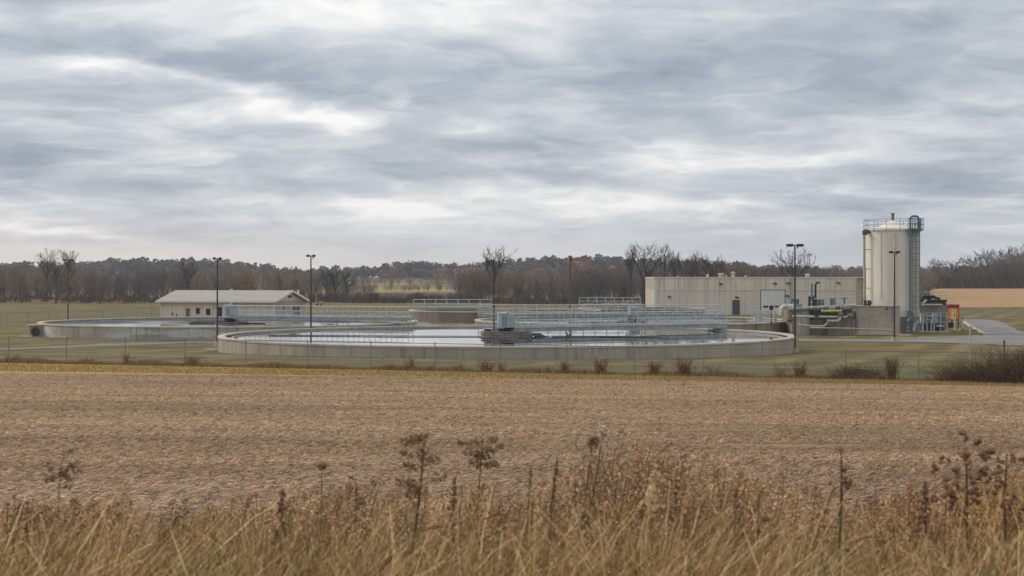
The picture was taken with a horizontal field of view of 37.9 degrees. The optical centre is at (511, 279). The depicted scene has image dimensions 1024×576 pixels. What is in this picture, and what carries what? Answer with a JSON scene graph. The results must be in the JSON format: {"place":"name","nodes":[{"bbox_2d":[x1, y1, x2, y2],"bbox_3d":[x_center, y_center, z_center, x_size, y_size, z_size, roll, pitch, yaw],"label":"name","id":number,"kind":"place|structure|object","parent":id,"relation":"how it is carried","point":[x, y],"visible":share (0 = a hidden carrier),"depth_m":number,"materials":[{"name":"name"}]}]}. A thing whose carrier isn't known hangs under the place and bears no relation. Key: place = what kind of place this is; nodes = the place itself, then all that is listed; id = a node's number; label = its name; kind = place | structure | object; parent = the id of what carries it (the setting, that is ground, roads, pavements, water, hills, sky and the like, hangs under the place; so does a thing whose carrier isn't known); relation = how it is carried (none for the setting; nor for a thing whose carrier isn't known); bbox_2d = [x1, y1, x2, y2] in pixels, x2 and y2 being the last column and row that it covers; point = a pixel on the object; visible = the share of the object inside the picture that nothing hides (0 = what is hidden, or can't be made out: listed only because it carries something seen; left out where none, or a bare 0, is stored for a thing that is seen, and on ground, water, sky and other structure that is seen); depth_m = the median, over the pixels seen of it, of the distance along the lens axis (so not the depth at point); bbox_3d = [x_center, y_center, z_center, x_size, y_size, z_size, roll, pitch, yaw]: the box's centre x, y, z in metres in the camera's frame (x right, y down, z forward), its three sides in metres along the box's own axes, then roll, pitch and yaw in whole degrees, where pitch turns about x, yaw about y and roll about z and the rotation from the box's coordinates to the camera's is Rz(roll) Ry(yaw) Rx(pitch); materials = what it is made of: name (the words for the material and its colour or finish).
{"place":"outdoors","nodes":[
{"label":"outdoors","id":0,"kind":"place"},
{"bbox_2d":[0,322,440,349],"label":"road","id":1,"kind":"structure","parent":0,"point":[423,324],"depth_m":126.88,"materials":[{"name":"asphalt"}]},
{"bbox_2d":[0,272,1023,548],"bbox_3d":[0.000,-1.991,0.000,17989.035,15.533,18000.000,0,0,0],"label":"ground","id":2,"kind":"structure","parent":0,"point":[966,300],"depth_m":67.65,"materials":[{"name":"soil"}]},
{"bbox_2d":[18,324,43,336],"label":"inlet chamber","id":3,"kind":"object","parent":2,"relation":"on","point":[35,330],"visible":0.71,"depth_m":145.24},
{"bbox_2d":[0,494,93,573],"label":"weed thicket","id":4,"kind":"object","parent":2,"relation":"on","point":[46,510],"visible":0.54,"depth_m":5.83,"materials":[{"name":"plant"}]},
{"bbox_2d":[35,248,61,301],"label":"bare tree","id":5,"kind":"object","parent":2,"relation":"on","point":[46,265],"visible":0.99,"depth_m":351.89,"materials":[{"name":"brown plant"}]},
{"bbox_2d":[48,262,65,303],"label":"bare tree","id":6,"kind":"object","parent":2,"relation":"on","point":[55,270],"visible":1,"depth_m":348.00,"materials":[{"name":"brown plant"}]},
{"bbox_2d":[41,448,82,543],"bbox_3d":[-1.958,1.136,6.514,0.171,0.809,0.115,0,0,0],"label":"dry weed","id":7,"kind":"object","parent":2,"relation":"on","point":[64,475],"visible":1,"depth_m":6.50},
{"bbox_2d":[62,259,73,319],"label":"street lamp","id":8,"kind":"object","parent":2,"relation":"on","point":[68,288],"visible":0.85,"depth_m":183.96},
{"bbox_2d":[59,248,79,279],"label":"bare tree","id":9,"kind":"object","parent":2,"relation":"on","point":[67,266],"visible":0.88,"depth_m":355.64,"materials":[{"name":"brown plant"}]},
{"bbox_2d":[0,307,159,324],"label":"chain link fence","id":10,"kind":"object","parent":2,"relation":"on","point":[48,316],"visible":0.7,"depth_m":198.22,"materials":[{"name":"metal"}]},
{"bbox_2d":[40,495,156,564],"bbox_3d":[-2.003,1.304,7.225,0.571,0.748,2.582,0,0,-18],"label":"weed thicket","id":11,"kind":"object","parent":2,"relation":"on","point":[97,504],"visible":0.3,"depth_m":6.73,"materials":[{"name":"plant"}]},
{"bbox_2d":[175,259,200,289],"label":"bare tree","id":12,"kind":"object","parent":2,"relation":"on","point":[185,274],"visible":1,"depth_m":349.97,"materials":[{"name":"brown plant"}]},
{"bbox_2d":[213,257,221,345],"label":"street lamp","id":13,"kind":"object","parent":2,"relation":"on","point":[215,258],"visible":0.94,"depth_m":124.94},
{"bbox_2d":[37,316,417,339],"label":"settling tank","id":14,"kind":"object","parent":2,"relation":"on","point":[53,328],"visible":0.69,"depth_m":138.95,"materials":[{"name":"concrete"}]},
{"bbox_2d":[60,320,397,326],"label":"water","id":15,"kind":"structure","parent":14,"relation":"in","point":[177,323],"depth_m":158.60,"materials":[{"name":"liquid"}]},
{"bbox_2d":[223,301,237,319],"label":"drive unit","id":16,"kind":"object","parent":14,"relation":"on","point":[227,312],"visible":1,"depth_m":155.05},
{"bbox_2d":[155,289,308,316],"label":"pump house","id":17,"kind":"structure","parent":2,"relation":"on","point":[188,303],"depth_m":193.27,"materials":[{"name":"beige"}]},
{"bbox_2d":[271,488,292,572],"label":"dry weed","id":18,"kind":"object","parent":2,"relation":"on","point":[280,504],"visible":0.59,"depth_m":5.20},
{"bbox_2d":[220,483,364,575],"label":"weed thicket","id":19,"kind":"object","parent":2,"relation":"on","point":[288,504],"visible":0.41,"depth_m":6.24,"materials":[{"name":"plant"}]},
{"bbox_2d":[306,255,315,327],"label":"street lamp","id":20,"kind":"object","parent":2,"relation":"on","point":[311,257],"visible":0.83,"depth_m":133.95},
{"bbox_2d":[229,305,415,325],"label":"walkway bridge","id":21,"kind":"structure","parent":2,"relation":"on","point":[344,316],"depth_m":150.61,"materials":[{"name":"metal"}]},
{"bbox_2d":[2,298,643,305],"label":"dry reeds","id":22,"kind":"object","parent":2,"relation":"on","point":[76,302],"visible":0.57,"depth_m":350.54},
{"bbox_2d":[313,269,335,301],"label":"bare tree","id":23,"kind":"object","parent":2,"relation":"on","point":[327,282],"visible":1,"depth_m":353.81,"materials":[{"name":"brown plant"}]},
{"bbox_2d":[0,263,649,290],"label":"slope woods","id":24,"kind":"object","parent":2,"relation":"on","point":[229,269],"visible":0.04,"depth_m":556.15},
{"bbox_2d":[104,276,573,293],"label":"hedgerow","id":25,"kind":"object","parent":2,"relation":"on","point":[362,287],"visible":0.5,"depth_m":560.54,"materials":[{"name":"plant"}]},
{"bbox_2d":[339,271,357,296],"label":"bare tree","id":26,"kind":"object","parent":2,"relation":"on","point":[345,277],"visible":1,"depth_m":361.92,"materials":[{"name":"brown plant"}]},
{"bbox_2d":[349,482,362,569],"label":"dry weed","id":27,"kind":"object","parent":2,"relation":"on","point":[356,489],"visible":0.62,"depth_m":5.80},
{"bbox_2d":[305,476,430,573],"bbox_3d":[-0.678,1.185,6.773,0.558,0.869,2.520,0,0,-10],"label":"weed thicket","id":28,"kind":"object","parent":2,"relation":"on","point":[351,486],"visible":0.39,"depth_m":6.21,"materials":[{"name":"plant"}]},
{"bbox_2d":[394,432,446,559],"bbox_3d":[-0.314,0.981,4.991,0.137,0.938,0.174,0,0,44],"label":"dry weed","id":29,"kind":"object","parent":2,"relation":"on","point":[408,482],"visible":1,"depth_m":4.99,"materials":[{"name":"plant"}]},
{"bbox_2d":[313,480,583,571],"bbox_3d":[-0.356,1.203,6.772,1.319,0.831,2.551,0,0,-10],"label":"weed thicket","id":30,"kind":"object","parent":2,"relation":"on","point":[488,494],"visible":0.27,"depth_m":6.21,"materials":[{"name":"plant"}]},
{"bbox_2d":[444,477,462,567],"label":"dry weed","id":31,"kind":"object","parent":2,"relation":"on","point":[453,500],"visible":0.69,"depth_m":5.59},
{"bbox_2d":[457,435,504,567],"bbox_3d":[-0.121,1.083,6.204,0.197,0.879,0.156,0,0,17],"label":"dry weed","id":32,"kind":"object","parent":2,"relation":"on","point":[478,455],"visible":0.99,"depth_m":6.19,"materials":[{"name":"plant"}]},
{"bbox_2d":[376,266,615,279],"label":"autumn woods","id":33,"kind":"object","parent":2,"relation":"on","point":[437,273],"visible":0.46,"depth_m":873.16,"materials":[{"name":"plant"}]},
{"bbox_2d":[0,254,992,278],"bbox_3d":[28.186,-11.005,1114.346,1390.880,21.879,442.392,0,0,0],"label":"ridge woods","id":34,"kind":"object","parent":2,"relation":"on","point":[529,264],"visible":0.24,"depth_m":957.41,"materials":[{"name":"plant"}]},
{"bbox_2d":[481,246,517,305],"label":"bare tree","id":35,"kind":"object","parent":2,"relation":"on","point":[494,271],"visible":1,"depth_m":261.89,"materials":[{"name":"brown plant"}]},
{"bbox_2d":[409,308,600,322],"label":"settling tank","id":36,"kind":"object","parent":2,"relation":"on","point":[425,315],"visible":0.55,"depth_m":192.84,"materials":[{"name":"concrete"}]},
{"bbox_2d":[413,299,490,308],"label":"walkway bridge","id":37,"kind":"structure","parent":36,"relation":"on","point":[446,303],"depth_m":202.16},
{"bbox_2d":[433,310,575,311],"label":"water","id":38,"kind":"structure","parent":36,"relation":"in","point":[502,310],"depth_m":210.54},
{"bbox_2d":[217,325,794,358],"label":"settling tank","id":39,"kind":"object","parent":2,"relation":"on","point":[787,342],"visible":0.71,"depth_m":99.60,"materials":[{"name":"concrete"}]},
{"bbox_2d":[497,310,514,331],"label":"drive unit","id":40,"kind":"object","parent":39,"relation":"on","point":[506,319],"visible":1,"depth_m":117.59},
{"bbox_2d":[227,328,785,345],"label":"water","id":41,"kind":"structure","parent":39,"relation":"in","point":[402,336],"depth_m":115.31,"materials":[{"name":"liquid"}]},
{"bbox_2d":[484,310,726,331],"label":"walkway bridge","id":42,"kind":"structure","parent":39,"relation":"on","point":[620,326],"depth_m":123.95,"materials":[{"name":"metal"}]},
{"bbox_2d":[0,335,1019,379],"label":"chain link fence","id":43,"kind":"object","parent":2,"relation":"on","point":[566,345],"visible":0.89,"depth_m":81.08,"materials":[{"name":"metal"}]},
{"bbox_2d":[0,357,1020,381],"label":"dead grass strip","id":44,"kind":"object","parent":2,"relation":"on","point":[151,362],"visible":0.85,"depth_m":81.37,"materials":[{"name":"plant"}]},
{"bbox_2d":[0,373,1023,536],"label":"straw litter","id":45,"kind":"object","parent":2,"relation":"on","point":[209,491],"visible":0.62,"depth_m":30.59,"materials":[{"name":"plant"}]},
{"bbox_2d":[0,253,1023,300],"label":"bare woods","id":46,"kind":"object","parent":2,"relation":"on","point":[590,283],"visible":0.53,"depth_m":373.01,"materials":[{"name":"plant"}]},
{"bbox_2d":[0,363,1023,386],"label":"verge grass","id":47,"kind":"structure","parent":2,"relation":"on","point":[441,374],"depth_m":77.62,"materials":[{"name":"plant"}]},
{"bbox_2d":[0,273,1023,303],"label":"undergrowth","id":48,"kind":"object","parent":2,"relation":"on","point":[988,282],"visible":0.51,"depth_m":353.60,"materials":[{"name":"plant"}]},
{"bbox_2d":[523,466,533,550],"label":"dry weed","id":49,"kind":"object","parent":2,"relation":"on","point":[528,500],"visible":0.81,"depth_m":5.30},
{"bbox_2d":[541,457,558,573],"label":"dry weed","id":50,"kind":"object","parent":2,"relation":"on","point":[556,469],"visible":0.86,"depth_m":5.30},
{"bbox_2d":[578,434,599,556],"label":"dry weed","id":51,"kind":"object","parent":2,"relation":"on","point":[593,440],"visible":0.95,"depth_m":6.09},
{"bbox_2d":[583,425,608,548],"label":"dry weed","id":52,"kind":"object","parent":2,"relation":"on","point":[602,430],"visible":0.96,"depth_m":6.00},
{"bbox_2d":[592,356,616,374],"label":"dry shrub","id":53,"kind":"object","parent":2,"relation":"on","point":[600,366],"visible":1,"depth_m":79.62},
{"bbox_2d":[541,429,673,551],"bbox_3d":[0.429,1.109,6.739,0.605,0.961,1.614,0,0,7],"label":"weed thicket","id":54,"kind":"object","parent":2,"relation":"on","point":[609,459],"visible":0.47,"depth_m":6.37,"materials":[{"name":"plant"}]},
{"bbox_2d":[474,317,785,332],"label":"settling tank","id":55,"kind":"object","parent":2,"relation":"on","point":[779,325],"visible":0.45,"depth_m":152.79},
{"bbox_2d":[628,305,639,317],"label":"drive unit","id":56,"kind":"object","parent":55,"relation":"on","point":[634,307],"visible":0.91,"depth_m":160.65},
{"bbox_2d":[478,304,723,316],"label":"walkway bridge","id":57,"kind":"structure","parent":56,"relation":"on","point":[630,309],"depth_m":160.46,"materials":[{"name":"metal"}]},
{"bbox_2d":[517,319,761,323],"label":"water","id":58,"kind":"structure","parent":55,"relation":"in","point":[602,321],"depth_m":166.25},
{"bbox_2d":[750,311,776,321],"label":"rim platform","id":59,"kind":"structure","parent":55,"relation":"attached to","point":[758,319],"depth_m":151.58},
{"bbox_2d":[623,249,636,303],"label":"bare tree","id":60,"kind":"object","parent":2,"relation":"on","point":[629,266],"visible":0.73,"depth_m":329.90,"materials":[{"name":"brown plant"}]},
{"bbox_2d":[473,450,795,574],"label":"weed thicket","id":61,"kind":"object","parent":2,"relation":"on","point":[683,485],"visible":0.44,"depth_m":5.92,"materials":[{"name":"plant"}]},
{"bbox_2d":[578,307,704,314],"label":"settling tank","id":62,"kind":"object","parent":2,"relation":"on","point":[647,310],"visible":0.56,"depth_m":223.22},
{"bbox_2d":[579,297,640,305],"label":"walkway bridge","id":63,"kind":"structure","parent":62,"relation":"on","point":[614,301],"depth_m":226.80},
{"bbox_2d":[628,242,666,306],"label":"bare tree","id":64,"kind":"object","parent":2,"relation":"on","point":[645,270],"visible":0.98,"depth_m":261.92,"materials":[{"name":"brown plant"}]},
{"bbox_2d":[653,244,675,276],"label":"bare tree","id":65,"kind":"object","parent":2,"relation":"on","point":[665,260],"visible":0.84,"depth_m":329.90,"materials":[{"name":"brown plant"}]},
{"bbox_2d":[663,454,685,545],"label":"dry weed","id":66,"kind":"object","parent":2,"relation":"on","point":[669,471],"visible":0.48,"depth_m":5.80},
{"bbox_2d":[669,356,699,375],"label":"dry shrub","id":67,"kind":"object","parent":2,"relation":"on","point":[685,369],"visible":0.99,"depth_m":78.75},
{"bbox_2d":[668,251,701,276],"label":"bare tree","id":68,"kind":"object","parent":2,"relation":"on","point":[686,265],"visible":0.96,"depth_m":317.60,"materials":[{"name":"brown plant"}]},
{"bbox_2d":[682,252,714,276],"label":"bare tree","id":69,"kind":"object","parent":2,"relation":"on","point":[707,265],"visible":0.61,"depth_m":323.05,"materials":[{"name":"brown plant"}]},
{"bbox_2d":[697,254,727,276],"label":"bare tree","id":70,"kind":"object","parent":2,"relation":"on","point":[717,266],"visible":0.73,"depth_m":327.81,"materials":[{"name":"brown plant"}]},
{"bbox_2d":[591,469,877,574],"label":"weed thicket","id":71,"kind":"object","parent":2,"relation":"on","point":[746,505],"visible":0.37,"depth_m":5.93,"materials":[{"name":"plant"}]},
{"bbox_2d":[724,487,745,566],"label":"dry weed","id":72,"kind":"object","parent":2,"relation":"on","point":[735,522],"visible":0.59,"depth_m":5.39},
{"bbox_2d":[645,272,862,314],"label":"treatment building","id":73,"kind":"structure","parent":2,"relation":"on","point":[734,295],"depth_m":237.00,"materials":[{"name":"beige concrete"}]},
{"bbox_2d":[732,300,739,314],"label":"door","id":74,"kind":"structure","parent":73,"relation":"in","point":[735,303],"depth_m":236.92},
{"bbox_2d":[760,290,784,314],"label":"roller door","id":75,"kind":"structure","parent":73,"relation":"in","point":[768,298],"depth_m":236.98,"materials":[{"name":"white metal"}]},
{"bbox_2d":[748,490,769,571],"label":"dry weed","id":76,"kind":"object","parent":2,"relation":"on","point":[757,508],"visible":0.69,"depth_m":5.39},
{"bbox_2d":[769,247,815,276],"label":"bare tree","id":77,"kind":"object","parent":2,"relation":"on","point":[787,266],"visible":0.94,"depth_m":284.31,"materials":[{"name":"brown plant"}]},
{"bbox_2d":[786,244,803,351],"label":"street lamp","id":78,"kind":"object","parent":2,"relation":"on","point":[792,245],"visible":0.87,"depth_m":111.94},
{"bbox_2d":[784,361,812,376],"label":"dry shrub","id":79,"kind":"object","parent":2,"relation":"on","point":[800,372],"visible":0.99,"depth_m":77.57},
{"bbox_2d":[778,307,854,334],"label":"pipe gallery","id":80,"kind":"object","parent":2,"relation":"on","point":[841,323],"visible":0.54,"depth_m":149.50,"materials":[{"name":"concrete"}]},
{"bbox_2d":[792,303,855,310],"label":"pipe","id":81,"kind":"object","parent":80,"relation":"on","point":[853,305],"visible":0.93,"depth_m":148.56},
{"bbox_2d":[778,359,884,379],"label":"dry shrub","id":82,"kind":"object","parent":2,"relation":"on","point":[849,371],"visible":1,"depth_m":77.01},
{"bbox_2d":[828,446,853,568],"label":"dry weed","id":83,"kind":"object","parent":2,"relation":"on","point":[845,482],"visible":0.89,"depth_m":5.20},
{"bbox_2d":[809,327,892,331],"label":"pipe","id":84,"kind":"object","parent":2,"relation":"on","point":[848,328],"visible":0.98,"depth_m":147.34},
{"bbox_2d":[851,305,900,334],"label":"concrete block","id":85,"kind":"structure","parent":2,"relation":"on","point":[874,316],"depth_m":150.60,"materials":[{"name":"concrete"}]},
{"bbox_2d":[862,213,923,333],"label":"storage silo","id":86,"kind":"object","parent":2,"relation":"on","point":[880,242],"visible":0.84,"depth_m":153.59,"materials":[{"name":"paint"}]},
{"bbox_2d":[883,356,903,379],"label":"dry shrub","id":87,"kind":"object","parent":2,"relation":"on","point":[892,374],"visible":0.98,"depth_m":76.58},
{"bbox_2d":[888,251,899,340],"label":"street lamp","id":88,"kind":"object","parent":2,"relation":"on","point":[894,338],"visible":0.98,"depth_m":133.43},
{"bbox_2d":[915,480,936,571],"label":"dry weed","id":89,"kind":"object","parent":2,"relation":"on","point":[924,492],"visible":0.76,"depth_m":5.60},
{"bbox_2d":[920,295,946,330],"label":"process tank","id":90,"kind":"object","parent":2,"relation":"on","point":[933,304],"visible":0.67,"depth_m":161.00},
{"bbox_2d":[920,312,949,331],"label":"pump skid","id":91,"kind":"object","parent":2,"relation":"on","point":[933,319],"visible":0.96,"depth_m":157.46,"materials":[{"name":"grey metal"}]},
{"bbox_2d":[927,258,947,277],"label":"bare tree","id":92,"kind":"object","parent":2,"relation":"on","point":[939,265],"visible":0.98,"depth_m":457.71,"materials":[{"name":"brown plant"}]},
{"bbox_2d":[858,480,1016,575],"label":"weed thicket","id":93,"kind":"object","parent":2,"relation":"on","point":[913,496],"visible":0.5,"depth_m":5.90,"materials":[{"name":"plant"}]},
{"bbox_2d":[895,359,991,382],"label":"dry shrub","id":94,"kind":"object","parent":2,"relation":"on","point":[951,374],"visible":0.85,"depth_m":75.77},
{"bbox_2d":[946,304,959,327],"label":"hopper container","id":95,"kind":"object","parent":2,"relation":"on","point":[952,310],"visible":0.62,"depth_m":169.90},
{"bbox_2d":[943,258,966,277],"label":"bare tree","id":96,"kind":"object","parent":2,"relation":"on","point":[955,269],"visible":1,"depth_m":463.64,"materials":[{"name":"brown plant"}]},
{"bbox_2d":[923,429,1002,563],"bbox_3d":[1.560,0.991,5.205,0.232,0.943,0.212,0,0,-29],"label":"dry weed","id":97,"kind":"object","parent":2,"relation":"on","point":[983,453],"visible":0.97,"depth_m":5.19,"materials":[{"name":"plant"}]},
{"bbox_2d":[905,350,1023,382],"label":"dry shrub","id":98,"kind":"object","parent":2,"relation":"on","point":[984,376],"visible":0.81,"depth_m":75.22,"materials":[{"name":"plant"}]},
{"bbox_2d":[961,256,984,277],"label":"bare tree","id":99,"kind":"object","parent":2,"relation":"on","point":[976,260],"visible":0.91,"depth_m":469.59,"materials":[{"name":"brown plant"}]},
{"bbox_2d":[960,325,986,365],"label":"marker","id":100,"kind":"object","parent":2,"relation":"on","point":[970,343],"visible":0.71,"depth_m":79.97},
{"bbox_2d":[938,469,1023,575],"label":"weed thicket","id":101,"kind":"object","parent":2,"relation":"on","point":[1012,490],"visible":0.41,"depth_m":5.73,"materials":[{"name":"plant"}]},
{"bbox_2d":[973,249,1002,273],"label":"bare tree","id":102,"kind":"object","parent":2,"relation":"on","point":[989,254],"visible":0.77,"depth_m":475.98,"materials":[{"name":"brown plant"}]},
{"bbox_2d":[957,340,1023,383],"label":"dry shrub","id":103,"kind":"object","parent":2,"relation":"on","point":[1018,365],"visible":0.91,"depth_m":74.99,"materials":[{"name":"plant"}]},
{"bbox_2d":[960,308,1023,319],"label":"chain link fence","id":104,"kind":"object","parent":2,"relation":"on","point":[995,314],"visible":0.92,"depth_m":208.91,"materials":[{"name":"metal"}]},
{"bbox_2d":[983,452,1023,554],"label":"dry weed","id":105,"kind":"object","parent":2,"relation":"on","point":[1010,504],"visible":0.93,"depth_m":5.40,"materials":[{"name":"plant"}]},
{"bbox_2d":[0,455,1023,575],"bbox_3d":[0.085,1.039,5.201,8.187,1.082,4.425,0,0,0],"label":"roadside grass","id":106,"kind":"structure","parent":0,"point":[306,564],"depth_m":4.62,"materials":[{"name":"plant"}]},
{"bbox_2d":[354,524,444,575],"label":"grass stalk","id":107,"kind":"object","parent":106,"relation":"on","point":[389,545],"depth_m":4.07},
{"bbox_2d":[456,514,504,575],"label":"grass stalk","id":108,"kind":"object","parent":106,"relation":"on","point":[472,538],"depth_m":4.14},
{"bbox_2d":[796,535,876,575],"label":"grass stalk","id":109,"kind":"object","parent":106,"relation":"on","point":[815,557],"depth_m":4.06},
{"bbox_2d":[0,0,1023,276],"label":"sky","id":110,"kind":"structure","parent":0,"point":[343,133],"materials":[{"name":"grey"}]},
{"bbox_2d":[798,319,1023,344],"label":"driveway","id":111,"kind":"structure","parent":0,"point":[997,332],"depth_m":139.63,"materials":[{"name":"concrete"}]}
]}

